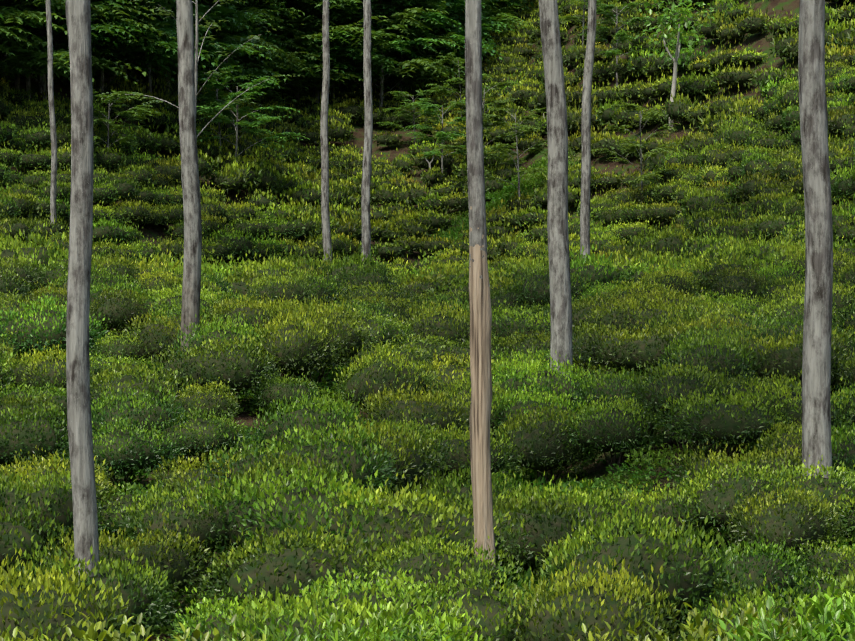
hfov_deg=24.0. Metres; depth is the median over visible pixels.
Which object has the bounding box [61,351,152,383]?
tea bush
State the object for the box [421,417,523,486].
tea bush
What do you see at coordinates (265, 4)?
forest tree
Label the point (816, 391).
shade tree
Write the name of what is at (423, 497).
tea bush
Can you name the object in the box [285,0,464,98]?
forest tree
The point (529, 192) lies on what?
weed patch
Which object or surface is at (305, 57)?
forest tree
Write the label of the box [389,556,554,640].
tea bush
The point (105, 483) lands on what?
tea bush
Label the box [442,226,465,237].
weed patch
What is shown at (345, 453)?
tea bush
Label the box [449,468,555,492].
weed patch
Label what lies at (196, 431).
tea bush
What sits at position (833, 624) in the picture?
tea bush
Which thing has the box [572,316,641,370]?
tea bush
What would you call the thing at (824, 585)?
tea bush
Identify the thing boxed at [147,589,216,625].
weed patch
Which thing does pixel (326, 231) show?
shade tree
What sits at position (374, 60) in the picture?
forest tree
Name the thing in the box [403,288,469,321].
tea bush
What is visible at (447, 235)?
weed patch
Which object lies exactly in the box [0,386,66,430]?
tea bush
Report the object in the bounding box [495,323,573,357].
tea bush
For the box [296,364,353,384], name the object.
weed patch
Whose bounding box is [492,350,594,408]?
tea bush
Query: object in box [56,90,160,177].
sapling tree
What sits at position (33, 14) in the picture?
forest tree
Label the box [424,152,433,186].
pollard stump
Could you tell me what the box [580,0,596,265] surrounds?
shade tree
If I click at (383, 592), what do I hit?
tea bush
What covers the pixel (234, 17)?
forest tree
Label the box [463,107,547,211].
sapling tree
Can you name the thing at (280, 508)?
tea bush
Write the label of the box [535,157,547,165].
weed patch
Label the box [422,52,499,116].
sapling tree
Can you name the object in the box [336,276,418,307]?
tea bush
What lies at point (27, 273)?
tea bush
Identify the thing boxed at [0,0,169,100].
forest tree
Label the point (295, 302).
tea bush
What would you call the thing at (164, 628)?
weed patch
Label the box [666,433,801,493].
tea bush
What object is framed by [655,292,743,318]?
tea bush
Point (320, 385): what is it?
weed patch
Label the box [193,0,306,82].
forest tree
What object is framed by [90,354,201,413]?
tea bush
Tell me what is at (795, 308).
tea bush
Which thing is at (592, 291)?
tea bush
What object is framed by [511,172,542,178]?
weed patch
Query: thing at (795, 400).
tea bush
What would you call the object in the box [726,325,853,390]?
tea bush
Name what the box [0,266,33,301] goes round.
tea bush
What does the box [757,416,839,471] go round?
tea bush
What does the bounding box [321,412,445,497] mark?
tea bush
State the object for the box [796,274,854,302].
tea bush
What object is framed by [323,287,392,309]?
tea bush
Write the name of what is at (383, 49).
forest tree
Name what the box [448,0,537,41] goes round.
forest tree
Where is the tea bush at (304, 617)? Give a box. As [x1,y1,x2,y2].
[218,574,449,640]
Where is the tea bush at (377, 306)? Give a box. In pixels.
[328,294,395,326]
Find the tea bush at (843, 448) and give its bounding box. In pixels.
[831,413,854,478]
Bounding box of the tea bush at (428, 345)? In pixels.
[382,327,496,365]
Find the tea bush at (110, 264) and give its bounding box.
[61,250,141,285]
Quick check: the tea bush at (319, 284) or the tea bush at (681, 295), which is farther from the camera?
the tea bush at (319, 284)
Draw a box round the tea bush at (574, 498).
[501,471,639,539]
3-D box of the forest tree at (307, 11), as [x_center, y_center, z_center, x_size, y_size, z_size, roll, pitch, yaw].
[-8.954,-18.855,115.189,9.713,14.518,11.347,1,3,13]
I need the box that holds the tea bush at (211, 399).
[157,377,240,423]
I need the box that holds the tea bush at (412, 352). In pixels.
[338,337,433,372]
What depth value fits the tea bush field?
73.82 m
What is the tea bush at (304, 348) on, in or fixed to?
on the terrain ground
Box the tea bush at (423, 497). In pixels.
[362,480,469,505]
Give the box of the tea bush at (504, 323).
[491,299,577,345]
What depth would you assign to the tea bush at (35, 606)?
17.04 m
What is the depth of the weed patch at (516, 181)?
95.72 m
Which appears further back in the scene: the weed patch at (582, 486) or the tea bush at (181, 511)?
the weed patch at (582, 486)
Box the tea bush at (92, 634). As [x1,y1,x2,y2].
[0,610,265,640]
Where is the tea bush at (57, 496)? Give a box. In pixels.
[0,449,105,582]
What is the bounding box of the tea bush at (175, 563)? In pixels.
[40,512,214,604]
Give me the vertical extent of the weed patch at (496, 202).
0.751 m
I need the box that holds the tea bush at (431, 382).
[421,371,439,396]
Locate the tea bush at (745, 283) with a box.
[700,261,769,302]
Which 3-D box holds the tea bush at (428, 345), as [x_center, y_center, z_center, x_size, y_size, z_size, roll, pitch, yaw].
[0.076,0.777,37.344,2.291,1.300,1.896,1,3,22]
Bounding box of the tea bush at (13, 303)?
[0,288,58,325]
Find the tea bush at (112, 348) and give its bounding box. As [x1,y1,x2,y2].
[90,328,164,363]
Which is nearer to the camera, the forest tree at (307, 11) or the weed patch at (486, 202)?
the weed patch at (486, 202)
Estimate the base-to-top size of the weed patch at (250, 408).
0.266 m
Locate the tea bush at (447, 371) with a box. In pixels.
[414,347,503,399]
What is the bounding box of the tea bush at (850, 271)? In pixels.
[833,254,854,290]
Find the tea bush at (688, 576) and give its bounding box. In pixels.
[535,486,746,635]
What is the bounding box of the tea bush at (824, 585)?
[771,562,853,610]
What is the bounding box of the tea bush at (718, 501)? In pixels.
[673,448,798,553]
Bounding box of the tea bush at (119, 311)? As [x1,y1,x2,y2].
[90,282,173,338]
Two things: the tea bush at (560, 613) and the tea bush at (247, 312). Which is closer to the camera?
the tea bush at (560, 613)
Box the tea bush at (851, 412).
[842,407,854,431]
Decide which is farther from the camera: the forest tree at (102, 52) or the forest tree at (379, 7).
the forest tree at (379, 7)
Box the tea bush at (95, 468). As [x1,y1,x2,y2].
[7,450,113,490]
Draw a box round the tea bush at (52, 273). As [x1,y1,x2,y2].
[25,254,96,291]
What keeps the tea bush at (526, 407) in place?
on the terrain ground
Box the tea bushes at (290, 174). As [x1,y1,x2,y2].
[0,0,854,275]
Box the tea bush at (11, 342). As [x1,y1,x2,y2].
[0,320,40,359]
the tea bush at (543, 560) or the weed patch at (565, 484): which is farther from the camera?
the weed patch at (565, 484)
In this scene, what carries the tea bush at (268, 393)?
on the terrain ground
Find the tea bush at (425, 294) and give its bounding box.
[402,284,468,309]
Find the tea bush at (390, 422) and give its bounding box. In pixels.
[349,412,432,440]
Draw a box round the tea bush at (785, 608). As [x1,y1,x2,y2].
[671,574,843,640]
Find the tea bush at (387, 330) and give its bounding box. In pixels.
[340,302,415,348]
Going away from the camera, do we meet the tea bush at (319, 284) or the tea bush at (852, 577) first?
the tea bush at (852, 577)
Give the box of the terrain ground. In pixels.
[0,0,854,640]
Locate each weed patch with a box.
[69,458,150,482]
[94,329,136,340]
[104,477,153,499]
[124,466,183,494]
[140,619,195,640]
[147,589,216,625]
[156,582,204,603]
[157,586,222,616]
[160,603,263,640]
[189,548,245,581]
[229,375,280,397]
[229,425,263,445]
[230,387,307,397]
[230,391,263,407]
[231,399,300,414]
[246,383,358,411]
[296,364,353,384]
[296,365,354,381]
[302,364,355,389]
[315,382,344,402]
[429,231,458,238]
[431,226,457,233]
[433,229,457,241]
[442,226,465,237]
[448,210,468,217]
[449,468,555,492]
[451,213,468,225]
[460,471,527,486]
[469,468,548,487]
[485,200,506,206]
[486,189,513,197]
[486,198,512,210]
[487,187,530,202]
[497,193,522,205]
[498,177,534,186]
[498,566,555,601]
[502,181,538,191]
[502,183,537,189]
[503,567,554,584]
[504,178,544,186]
[504,580,544,599]
[511,163,543,172]
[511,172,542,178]
[513,463,591,483]
[514,178,543,187]
[520,173,542,178]
[522,187,543,194]
[526,175,545,183]
[527,163,547,167]
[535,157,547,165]
[539,477,613,505]
[543,154,578,161]
[544,150,577,157]
[548,478,612,493]
[567,473,669,499]
[568,160,581,165]
[579,449,610,466]
[599,478,662,493]
[600,468,662,485]
[606,458,683,478]
[624,443,710,469]
[644,410,672,431]
[674,458,754,486]
[682,527,738,543]
[684,536,717,547]
[697,442,764,461]
[713,541,833,562]
[768,540,854,572]
[806,523,854,554]
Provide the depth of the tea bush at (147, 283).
44.97 m
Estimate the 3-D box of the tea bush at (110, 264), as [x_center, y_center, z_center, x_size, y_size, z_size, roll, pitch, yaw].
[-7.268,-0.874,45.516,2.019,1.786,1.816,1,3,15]
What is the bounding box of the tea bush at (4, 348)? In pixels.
[0,340,15,362]
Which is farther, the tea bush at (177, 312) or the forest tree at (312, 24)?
the forest tree at (312, 24)
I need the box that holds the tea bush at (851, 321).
[832,293,854,337]
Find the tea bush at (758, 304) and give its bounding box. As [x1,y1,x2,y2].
[714,289,773,317]
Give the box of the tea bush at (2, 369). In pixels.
[0,343,27,396]
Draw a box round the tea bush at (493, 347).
[463,331,529,360]
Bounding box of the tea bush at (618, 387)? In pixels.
[571,360,660,414]
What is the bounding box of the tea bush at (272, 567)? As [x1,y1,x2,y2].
[197,511,406,612]
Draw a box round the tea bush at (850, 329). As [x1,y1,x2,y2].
[837,315,854,346]
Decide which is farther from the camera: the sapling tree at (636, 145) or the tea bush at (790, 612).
the sapling tree at (636, 145)
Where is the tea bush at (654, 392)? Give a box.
[624,354,748,443]
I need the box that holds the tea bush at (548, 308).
[542,292,605,330]
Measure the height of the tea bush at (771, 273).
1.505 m
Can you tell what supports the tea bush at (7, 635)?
on the terrain ground
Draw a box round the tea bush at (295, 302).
[268,297,337,311]
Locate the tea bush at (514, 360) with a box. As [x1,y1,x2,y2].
[491,353,545,368]
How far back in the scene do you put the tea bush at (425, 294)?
45.18 m
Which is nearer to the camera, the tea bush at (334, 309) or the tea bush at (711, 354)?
the tea bush at (711, 354)
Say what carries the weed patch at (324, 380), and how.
on the terrain ground
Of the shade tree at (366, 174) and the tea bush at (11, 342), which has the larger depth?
the shade tree at (366, 174)
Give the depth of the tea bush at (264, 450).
26.93 m
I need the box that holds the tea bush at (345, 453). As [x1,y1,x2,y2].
[199,413,398,503]
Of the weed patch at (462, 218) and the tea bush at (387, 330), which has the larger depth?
the weed patch at (462, 218)
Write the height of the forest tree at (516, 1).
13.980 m
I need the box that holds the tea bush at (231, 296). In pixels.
[177,284,250,304]
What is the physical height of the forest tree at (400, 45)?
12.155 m
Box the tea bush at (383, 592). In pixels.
[285,556,469,634]
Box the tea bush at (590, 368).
[542,358,631,386]
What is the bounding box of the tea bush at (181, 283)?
[159,271,223,294]
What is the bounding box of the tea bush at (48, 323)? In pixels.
[0,286,108,360]
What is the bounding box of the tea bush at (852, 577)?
[834,564,854,603]
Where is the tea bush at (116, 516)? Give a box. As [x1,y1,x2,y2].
[97,475,178,548]
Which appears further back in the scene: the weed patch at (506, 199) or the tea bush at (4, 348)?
the weed patch at (506, 199)
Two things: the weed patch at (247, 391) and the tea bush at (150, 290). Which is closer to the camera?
the weed patch at (247, 391)
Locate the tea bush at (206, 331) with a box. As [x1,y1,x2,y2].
[167,305,267,398]
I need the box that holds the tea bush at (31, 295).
[21,286,43,300]
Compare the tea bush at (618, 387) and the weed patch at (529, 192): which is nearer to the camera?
the tea bush at (618, 387)
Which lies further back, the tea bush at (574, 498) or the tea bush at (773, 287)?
the tea bush at (773, 287)
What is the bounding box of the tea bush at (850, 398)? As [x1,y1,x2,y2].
[831,380,854,431]
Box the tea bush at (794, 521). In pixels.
[724,474,843,566]
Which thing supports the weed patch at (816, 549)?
on the terrain ground
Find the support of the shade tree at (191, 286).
on the terrain ground
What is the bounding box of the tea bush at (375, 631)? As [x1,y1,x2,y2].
[157,583,493,640]
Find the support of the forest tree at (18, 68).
on the terrain ground
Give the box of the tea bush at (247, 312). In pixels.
[204,290,295,334]
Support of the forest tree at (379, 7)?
on the terrain ground
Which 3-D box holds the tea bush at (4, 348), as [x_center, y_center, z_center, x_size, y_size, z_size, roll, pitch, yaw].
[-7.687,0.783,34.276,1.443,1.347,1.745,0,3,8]
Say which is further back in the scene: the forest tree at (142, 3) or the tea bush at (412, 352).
the forest tree at (142, 3)
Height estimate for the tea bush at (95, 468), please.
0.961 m
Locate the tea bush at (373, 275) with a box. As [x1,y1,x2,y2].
[328,259,400,291]
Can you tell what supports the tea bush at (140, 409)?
on the terrain ground
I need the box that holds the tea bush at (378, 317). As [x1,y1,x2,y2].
[348,309,399,327]
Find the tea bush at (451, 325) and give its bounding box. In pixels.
[395,293,469,347]
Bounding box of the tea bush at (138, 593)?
[11,535,177,640]
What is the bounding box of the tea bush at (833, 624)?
[716,579,854,640]
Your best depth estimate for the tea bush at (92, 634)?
5.71 m
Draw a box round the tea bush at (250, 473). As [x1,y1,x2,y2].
[220,444,362,499]
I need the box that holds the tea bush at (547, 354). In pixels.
[491,344,579,369]
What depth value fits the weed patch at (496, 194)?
94.01 m
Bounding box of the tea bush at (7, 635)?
[0,621,72,640]
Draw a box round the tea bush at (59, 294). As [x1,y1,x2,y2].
[29,281,66,308]
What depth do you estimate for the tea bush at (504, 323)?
41.52 m
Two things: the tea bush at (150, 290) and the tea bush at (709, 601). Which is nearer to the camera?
the tea bush at (709, 601)
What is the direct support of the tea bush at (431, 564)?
on the terrain ground
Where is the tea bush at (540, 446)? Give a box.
[490,394,602,493]
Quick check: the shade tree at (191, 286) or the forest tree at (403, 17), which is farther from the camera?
the forest tree at (403, 17)
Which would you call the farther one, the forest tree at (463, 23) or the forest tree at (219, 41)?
the forest tree at (463, 23)
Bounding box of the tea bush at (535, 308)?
[492,300,549,318]
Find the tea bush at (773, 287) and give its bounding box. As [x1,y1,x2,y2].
[756,271,803,303]
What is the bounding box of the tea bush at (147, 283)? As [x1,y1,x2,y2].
[132,266,182,295]
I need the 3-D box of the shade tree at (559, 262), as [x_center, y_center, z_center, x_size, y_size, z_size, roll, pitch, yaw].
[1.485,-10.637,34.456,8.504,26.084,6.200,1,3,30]
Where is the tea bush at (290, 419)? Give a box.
[245,380,369,453]
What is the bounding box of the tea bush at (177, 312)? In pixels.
[142,297,217,326]
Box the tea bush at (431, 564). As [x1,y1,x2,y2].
[346,521,526,600]
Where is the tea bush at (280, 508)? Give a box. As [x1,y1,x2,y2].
[191,449,389,561]
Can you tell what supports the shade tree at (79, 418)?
on the terrain ground
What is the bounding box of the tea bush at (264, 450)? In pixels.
[231,439,305,461]
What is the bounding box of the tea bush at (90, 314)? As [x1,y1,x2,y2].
[44,298,108,330]
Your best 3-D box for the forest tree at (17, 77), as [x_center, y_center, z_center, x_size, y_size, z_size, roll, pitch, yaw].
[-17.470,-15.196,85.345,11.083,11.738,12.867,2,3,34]
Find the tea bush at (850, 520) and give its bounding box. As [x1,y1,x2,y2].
[823,484,854,540]
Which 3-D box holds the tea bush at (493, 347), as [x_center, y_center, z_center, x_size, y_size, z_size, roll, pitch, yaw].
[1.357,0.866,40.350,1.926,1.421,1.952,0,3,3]
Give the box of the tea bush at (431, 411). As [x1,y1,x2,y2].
[357,377,470,439]
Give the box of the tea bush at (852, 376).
[836,353,854,394]
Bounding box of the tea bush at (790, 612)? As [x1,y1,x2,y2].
[767,605,831,626]
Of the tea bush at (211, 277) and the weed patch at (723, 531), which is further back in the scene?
the tea bush at (211, 277)
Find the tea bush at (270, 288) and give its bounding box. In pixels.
[246,264,318,306]
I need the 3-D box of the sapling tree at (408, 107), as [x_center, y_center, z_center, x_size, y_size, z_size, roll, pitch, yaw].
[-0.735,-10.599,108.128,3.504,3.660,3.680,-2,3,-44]
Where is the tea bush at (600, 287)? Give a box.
[585,278,630,298]
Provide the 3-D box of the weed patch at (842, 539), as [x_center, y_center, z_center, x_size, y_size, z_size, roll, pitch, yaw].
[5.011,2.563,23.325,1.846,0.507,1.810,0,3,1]
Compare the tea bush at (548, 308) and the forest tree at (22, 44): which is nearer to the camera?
the tea bush at (548, 308)
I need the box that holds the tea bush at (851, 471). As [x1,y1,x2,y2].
[835,464,854,489]
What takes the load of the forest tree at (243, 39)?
on the terrain ground
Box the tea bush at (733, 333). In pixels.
[671,316,771,355]
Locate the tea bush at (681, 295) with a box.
[617,283,706,309]
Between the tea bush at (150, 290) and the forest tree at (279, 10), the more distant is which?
the forest tree at (279, 10)
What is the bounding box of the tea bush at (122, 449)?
[55,409,185,489]
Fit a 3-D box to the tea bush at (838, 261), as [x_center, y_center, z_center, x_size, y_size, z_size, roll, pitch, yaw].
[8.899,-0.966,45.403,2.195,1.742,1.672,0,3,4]
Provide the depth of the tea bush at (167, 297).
39.98 m
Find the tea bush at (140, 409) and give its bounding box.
[91,381,191,437]
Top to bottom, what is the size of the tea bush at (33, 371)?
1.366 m
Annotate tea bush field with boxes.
[0,47,854,299]
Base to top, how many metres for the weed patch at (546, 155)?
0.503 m
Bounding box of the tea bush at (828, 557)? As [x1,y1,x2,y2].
[784,536,854,585]
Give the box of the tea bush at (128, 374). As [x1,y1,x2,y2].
[98,363,178,388]
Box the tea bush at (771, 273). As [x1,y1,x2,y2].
[745,257,804,286]
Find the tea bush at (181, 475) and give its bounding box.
[148,443,242,502]
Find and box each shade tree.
[45,0,56,223]
[65,0,99,576]
[176,0,201,355]
[320,0,331,261]
[361,0,372,260]
[465,0,495,567]
[539,0,571,375]
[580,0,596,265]
[798,0,834,536]
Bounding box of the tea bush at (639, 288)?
[600,274,678,301]
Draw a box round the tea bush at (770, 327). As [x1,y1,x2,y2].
[740,311,832,343]
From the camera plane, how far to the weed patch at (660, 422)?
31.24 m
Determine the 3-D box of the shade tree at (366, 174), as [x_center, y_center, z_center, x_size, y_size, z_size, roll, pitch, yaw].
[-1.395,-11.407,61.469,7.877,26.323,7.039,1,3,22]
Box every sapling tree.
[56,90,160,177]
[164,65,276,166]
[178,75,309,161]
[376,89,446,145]
[400,98,484,183]
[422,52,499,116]
[434,81,536,162]
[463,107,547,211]
[559,0,622,46]
[576,0,662,86]
[591,102,687,193]
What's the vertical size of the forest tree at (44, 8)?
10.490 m
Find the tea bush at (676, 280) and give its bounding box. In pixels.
[640,265,700,297]
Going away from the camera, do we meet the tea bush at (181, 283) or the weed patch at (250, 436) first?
the weed patch at (250, 436)
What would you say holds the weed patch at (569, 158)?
on the terrain ground
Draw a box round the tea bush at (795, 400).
[726,369,854,438]
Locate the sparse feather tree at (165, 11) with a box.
[95,0,302,136]
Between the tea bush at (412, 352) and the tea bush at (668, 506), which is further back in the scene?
the tea bush at (412, 352)
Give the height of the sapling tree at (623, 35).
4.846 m
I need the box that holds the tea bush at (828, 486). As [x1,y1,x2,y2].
[758,454,854,530]
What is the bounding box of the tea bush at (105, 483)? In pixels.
[0,445,120,518]
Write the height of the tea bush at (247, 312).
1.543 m
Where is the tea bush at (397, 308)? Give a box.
[366,291,447,333]
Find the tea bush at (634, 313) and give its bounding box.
[581,289,693,336]
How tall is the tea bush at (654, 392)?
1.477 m
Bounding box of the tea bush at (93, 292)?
[90,274,146,331]
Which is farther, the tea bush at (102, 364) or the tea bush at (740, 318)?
the tea bush at (740, 318)
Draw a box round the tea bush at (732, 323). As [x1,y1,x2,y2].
[666,308,763,340]
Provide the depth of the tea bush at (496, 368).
35.32 m
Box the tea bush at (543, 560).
[533,528,658,584]
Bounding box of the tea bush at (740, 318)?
[669,299,781,331]
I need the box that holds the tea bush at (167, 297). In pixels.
[131,279,225,319]
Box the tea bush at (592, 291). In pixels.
[576,279,628,301]
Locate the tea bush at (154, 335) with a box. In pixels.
[122,302,231,360]
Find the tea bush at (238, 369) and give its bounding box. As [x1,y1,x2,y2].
[144,329,280,407]
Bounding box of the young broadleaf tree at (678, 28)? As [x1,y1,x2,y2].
[635,0,715,129]
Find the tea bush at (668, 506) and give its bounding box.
[587,470,722,543]
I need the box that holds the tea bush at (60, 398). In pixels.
[0,376,66,417]
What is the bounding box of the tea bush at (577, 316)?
[572,286,638,336]
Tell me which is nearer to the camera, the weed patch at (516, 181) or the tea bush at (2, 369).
the tea bush at (2, 369)
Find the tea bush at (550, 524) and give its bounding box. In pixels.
[445,480,597,582]
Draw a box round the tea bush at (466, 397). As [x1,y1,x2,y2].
[427,365,519,442]
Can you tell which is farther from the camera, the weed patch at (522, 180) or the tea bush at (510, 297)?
the weed patch at (522, 180)
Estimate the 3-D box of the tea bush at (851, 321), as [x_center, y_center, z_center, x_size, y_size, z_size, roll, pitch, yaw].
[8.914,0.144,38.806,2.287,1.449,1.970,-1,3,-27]
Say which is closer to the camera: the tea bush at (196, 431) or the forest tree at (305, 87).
the tea bush at (196, 431)
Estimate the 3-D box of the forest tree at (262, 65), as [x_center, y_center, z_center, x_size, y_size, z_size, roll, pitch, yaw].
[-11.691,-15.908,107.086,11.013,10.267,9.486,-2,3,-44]
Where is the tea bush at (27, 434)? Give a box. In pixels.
[0,397,69,466]
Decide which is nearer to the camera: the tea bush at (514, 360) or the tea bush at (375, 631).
the tea bush at (375, 631)
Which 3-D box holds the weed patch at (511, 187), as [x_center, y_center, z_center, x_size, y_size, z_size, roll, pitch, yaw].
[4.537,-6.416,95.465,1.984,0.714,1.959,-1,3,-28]
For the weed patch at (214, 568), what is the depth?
22.56 m
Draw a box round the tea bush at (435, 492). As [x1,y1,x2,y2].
[360,473,472,516]
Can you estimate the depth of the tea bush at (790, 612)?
16.29 m
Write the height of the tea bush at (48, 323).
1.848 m
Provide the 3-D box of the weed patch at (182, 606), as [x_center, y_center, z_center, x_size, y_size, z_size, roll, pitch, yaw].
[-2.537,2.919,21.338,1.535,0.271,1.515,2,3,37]
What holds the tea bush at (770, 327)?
on the terrain ground
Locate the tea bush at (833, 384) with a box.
[830,347,854,398]
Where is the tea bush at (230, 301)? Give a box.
[204,292,271,313]
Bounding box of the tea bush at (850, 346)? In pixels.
[781,321,854,359]
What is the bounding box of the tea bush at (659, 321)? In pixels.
[638,309,714,335]
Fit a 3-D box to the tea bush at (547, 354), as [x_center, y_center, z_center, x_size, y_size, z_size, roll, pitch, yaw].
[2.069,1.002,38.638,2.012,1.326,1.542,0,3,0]
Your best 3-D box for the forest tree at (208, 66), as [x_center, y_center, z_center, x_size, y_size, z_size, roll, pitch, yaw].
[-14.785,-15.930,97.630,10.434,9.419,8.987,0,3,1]
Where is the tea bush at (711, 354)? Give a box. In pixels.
[658,323,759,385]
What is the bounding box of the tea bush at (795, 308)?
[758,293,840,329]
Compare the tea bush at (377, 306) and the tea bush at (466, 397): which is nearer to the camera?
the tea bush at (466, 397)
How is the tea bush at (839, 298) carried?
on the terrain ground
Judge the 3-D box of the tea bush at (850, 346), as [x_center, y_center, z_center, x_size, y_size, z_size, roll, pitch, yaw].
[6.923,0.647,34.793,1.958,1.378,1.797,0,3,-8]
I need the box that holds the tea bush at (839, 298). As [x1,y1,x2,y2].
[765,272,854,323]
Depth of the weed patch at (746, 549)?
23.61 m
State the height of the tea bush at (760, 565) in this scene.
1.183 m
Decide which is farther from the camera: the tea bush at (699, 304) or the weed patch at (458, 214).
the weed patch at (458, 214)
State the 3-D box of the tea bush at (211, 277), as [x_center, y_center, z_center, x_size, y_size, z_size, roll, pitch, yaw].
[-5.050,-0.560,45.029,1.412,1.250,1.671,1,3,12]
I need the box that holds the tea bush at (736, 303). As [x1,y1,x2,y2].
[678,287,757,317]
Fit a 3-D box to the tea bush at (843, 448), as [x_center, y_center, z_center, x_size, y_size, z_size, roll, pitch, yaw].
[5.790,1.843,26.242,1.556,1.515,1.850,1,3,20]
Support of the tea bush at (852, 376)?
on the terrain ground
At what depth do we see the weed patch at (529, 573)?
21.52 m
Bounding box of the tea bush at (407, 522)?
[305,473,534,567]
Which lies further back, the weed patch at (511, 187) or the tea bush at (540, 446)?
the weed patch at (511, 187)
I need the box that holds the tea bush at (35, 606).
[0,548,140,640]
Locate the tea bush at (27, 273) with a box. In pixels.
[0,250,46,300]
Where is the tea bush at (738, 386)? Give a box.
[699,369,801,403]
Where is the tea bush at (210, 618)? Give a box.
[167,586,301,640]
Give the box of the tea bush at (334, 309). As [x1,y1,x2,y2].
[262,288,360,328]
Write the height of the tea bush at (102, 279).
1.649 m
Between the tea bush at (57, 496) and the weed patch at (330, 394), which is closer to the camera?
the tea bush at (57, 496)
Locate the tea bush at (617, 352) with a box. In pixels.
[572,311,705,380]
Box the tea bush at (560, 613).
[496,541,686,640]
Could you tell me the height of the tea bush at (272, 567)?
1.523 m
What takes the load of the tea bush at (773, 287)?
on the terrain ground
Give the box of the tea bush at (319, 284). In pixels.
[271,265,353,307]
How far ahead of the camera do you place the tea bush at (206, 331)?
33.15 m
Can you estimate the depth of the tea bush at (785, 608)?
17.81 m
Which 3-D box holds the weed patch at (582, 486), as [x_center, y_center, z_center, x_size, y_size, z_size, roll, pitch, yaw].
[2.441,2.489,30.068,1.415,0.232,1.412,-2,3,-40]
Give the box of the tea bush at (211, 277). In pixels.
[180,268,232,294]
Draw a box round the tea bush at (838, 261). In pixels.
[776,240,854,278]
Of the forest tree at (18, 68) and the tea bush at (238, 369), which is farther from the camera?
the forest tree at (18, 68)
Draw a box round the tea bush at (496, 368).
[491,348,573,394]
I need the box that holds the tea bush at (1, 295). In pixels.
[0,287,27,306]
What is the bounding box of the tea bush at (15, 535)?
[0,492,70,576]
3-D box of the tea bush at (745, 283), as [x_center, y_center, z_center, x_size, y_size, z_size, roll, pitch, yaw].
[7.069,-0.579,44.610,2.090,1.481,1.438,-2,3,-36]
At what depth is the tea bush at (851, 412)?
28.26 m
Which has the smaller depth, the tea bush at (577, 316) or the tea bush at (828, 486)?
the tea bush at (828, 486)
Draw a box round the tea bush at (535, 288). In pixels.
[508,258,595,310]
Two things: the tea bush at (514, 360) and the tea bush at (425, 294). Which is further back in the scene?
the tea bush at (425, 294)
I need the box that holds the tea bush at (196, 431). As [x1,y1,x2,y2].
[147,401,249,468]
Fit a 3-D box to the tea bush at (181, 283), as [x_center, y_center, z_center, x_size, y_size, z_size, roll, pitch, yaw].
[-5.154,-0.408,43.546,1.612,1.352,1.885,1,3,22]
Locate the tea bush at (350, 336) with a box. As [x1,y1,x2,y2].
[256,294,377,388]
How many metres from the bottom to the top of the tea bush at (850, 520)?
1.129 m
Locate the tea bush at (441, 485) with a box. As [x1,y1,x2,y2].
[409,458,546,509]
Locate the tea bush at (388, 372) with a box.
[332,335,440,410]
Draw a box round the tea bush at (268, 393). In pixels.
[251,370,320,415]
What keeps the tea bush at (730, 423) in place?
on the terrain ground
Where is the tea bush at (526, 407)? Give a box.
[492,380,591,437]
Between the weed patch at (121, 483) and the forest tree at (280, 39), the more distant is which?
the forest tree at (280, 39)
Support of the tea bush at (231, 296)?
on the terrain ground
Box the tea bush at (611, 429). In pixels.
[559,387,666,472]
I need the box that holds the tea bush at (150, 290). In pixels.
[100,283,177,305]
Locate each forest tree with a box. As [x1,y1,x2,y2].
[0,0,64,33]
[0,0,94,81]
[0,0,146,84]
[0,0,163,90]
[0,0,164,101]
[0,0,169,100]
[0,2,57,34]
[0,4,157,89]
[0,38,58,62]
[1,6,176,52]
[1,23,116,51]
[3,0,218,71]
[4,22,175,92]
[22,0,217,103]
[27,9,98,36]
[28,0,108,35]
[33,0,177,81]
[44,0,167,64]
[56,0,236,75]
[95,1,220,96]
[98,0,193,41]
[113,0,258,75]
[117,16,227,72]
[122,0,274,94]
[145,0,289,89]
[171,0,283,76]
[173,0,300,106]
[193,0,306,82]
[201,0,331,74]
[202,8,271,39]
[205,1,284,44]
[215,0,355,103]
[220,2,315,102]
[221,0,363,104]
[231,0,330,81]
[233,0,391,99]
[235,0,420,103]
[235,2,396,101]
[245,0,342,102]
[270,0,411,101]
[270,0,430,95]
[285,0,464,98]
[291,0,462,96]
[293,0,464,111]
[295,3,451,94]
[330,0,503,103]
[332,0,464,95]
[357,0,503,70]
[358,1,498,56]
[359,0,500,39]
[390,0,527,37]
[448,0,536,20]
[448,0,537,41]
[459,0,538,20]
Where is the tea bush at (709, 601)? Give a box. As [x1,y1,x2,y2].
[661,571,783,639]
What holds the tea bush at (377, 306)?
on the terrain ground
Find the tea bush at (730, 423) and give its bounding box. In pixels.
[655,382,794,462]
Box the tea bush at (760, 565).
[703,529,809,606]
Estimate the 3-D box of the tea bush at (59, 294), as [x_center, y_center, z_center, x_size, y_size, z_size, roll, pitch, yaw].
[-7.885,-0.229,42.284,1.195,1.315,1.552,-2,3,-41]
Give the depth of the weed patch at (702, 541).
24.87 m
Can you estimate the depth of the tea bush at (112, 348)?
35.08 m
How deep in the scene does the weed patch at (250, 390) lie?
33.24 m
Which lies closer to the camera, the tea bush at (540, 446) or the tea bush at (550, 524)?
the tea bush at (550, 524)
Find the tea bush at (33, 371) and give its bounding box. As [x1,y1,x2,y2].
[2,338,91,396]
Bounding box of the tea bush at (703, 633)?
[566,596,849,640]
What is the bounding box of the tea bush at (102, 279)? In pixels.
[45,258,143,293]
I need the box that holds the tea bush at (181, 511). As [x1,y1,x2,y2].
[118,470,247,584]
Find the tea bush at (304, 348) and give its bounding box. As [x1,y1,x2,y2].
[249,304,346,383]
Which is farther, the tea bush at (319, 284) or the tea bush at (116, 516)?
the tea bush at (319, 284)
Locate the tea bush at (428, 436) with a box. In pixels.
[345,413,457,495]
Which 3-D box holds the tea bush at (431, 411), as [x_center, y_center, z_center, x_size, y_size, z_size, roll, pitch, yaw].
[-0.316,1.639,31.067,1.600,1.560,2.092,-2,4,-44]
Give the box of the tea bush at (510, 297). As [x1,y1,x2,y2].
[490,278,530,318]

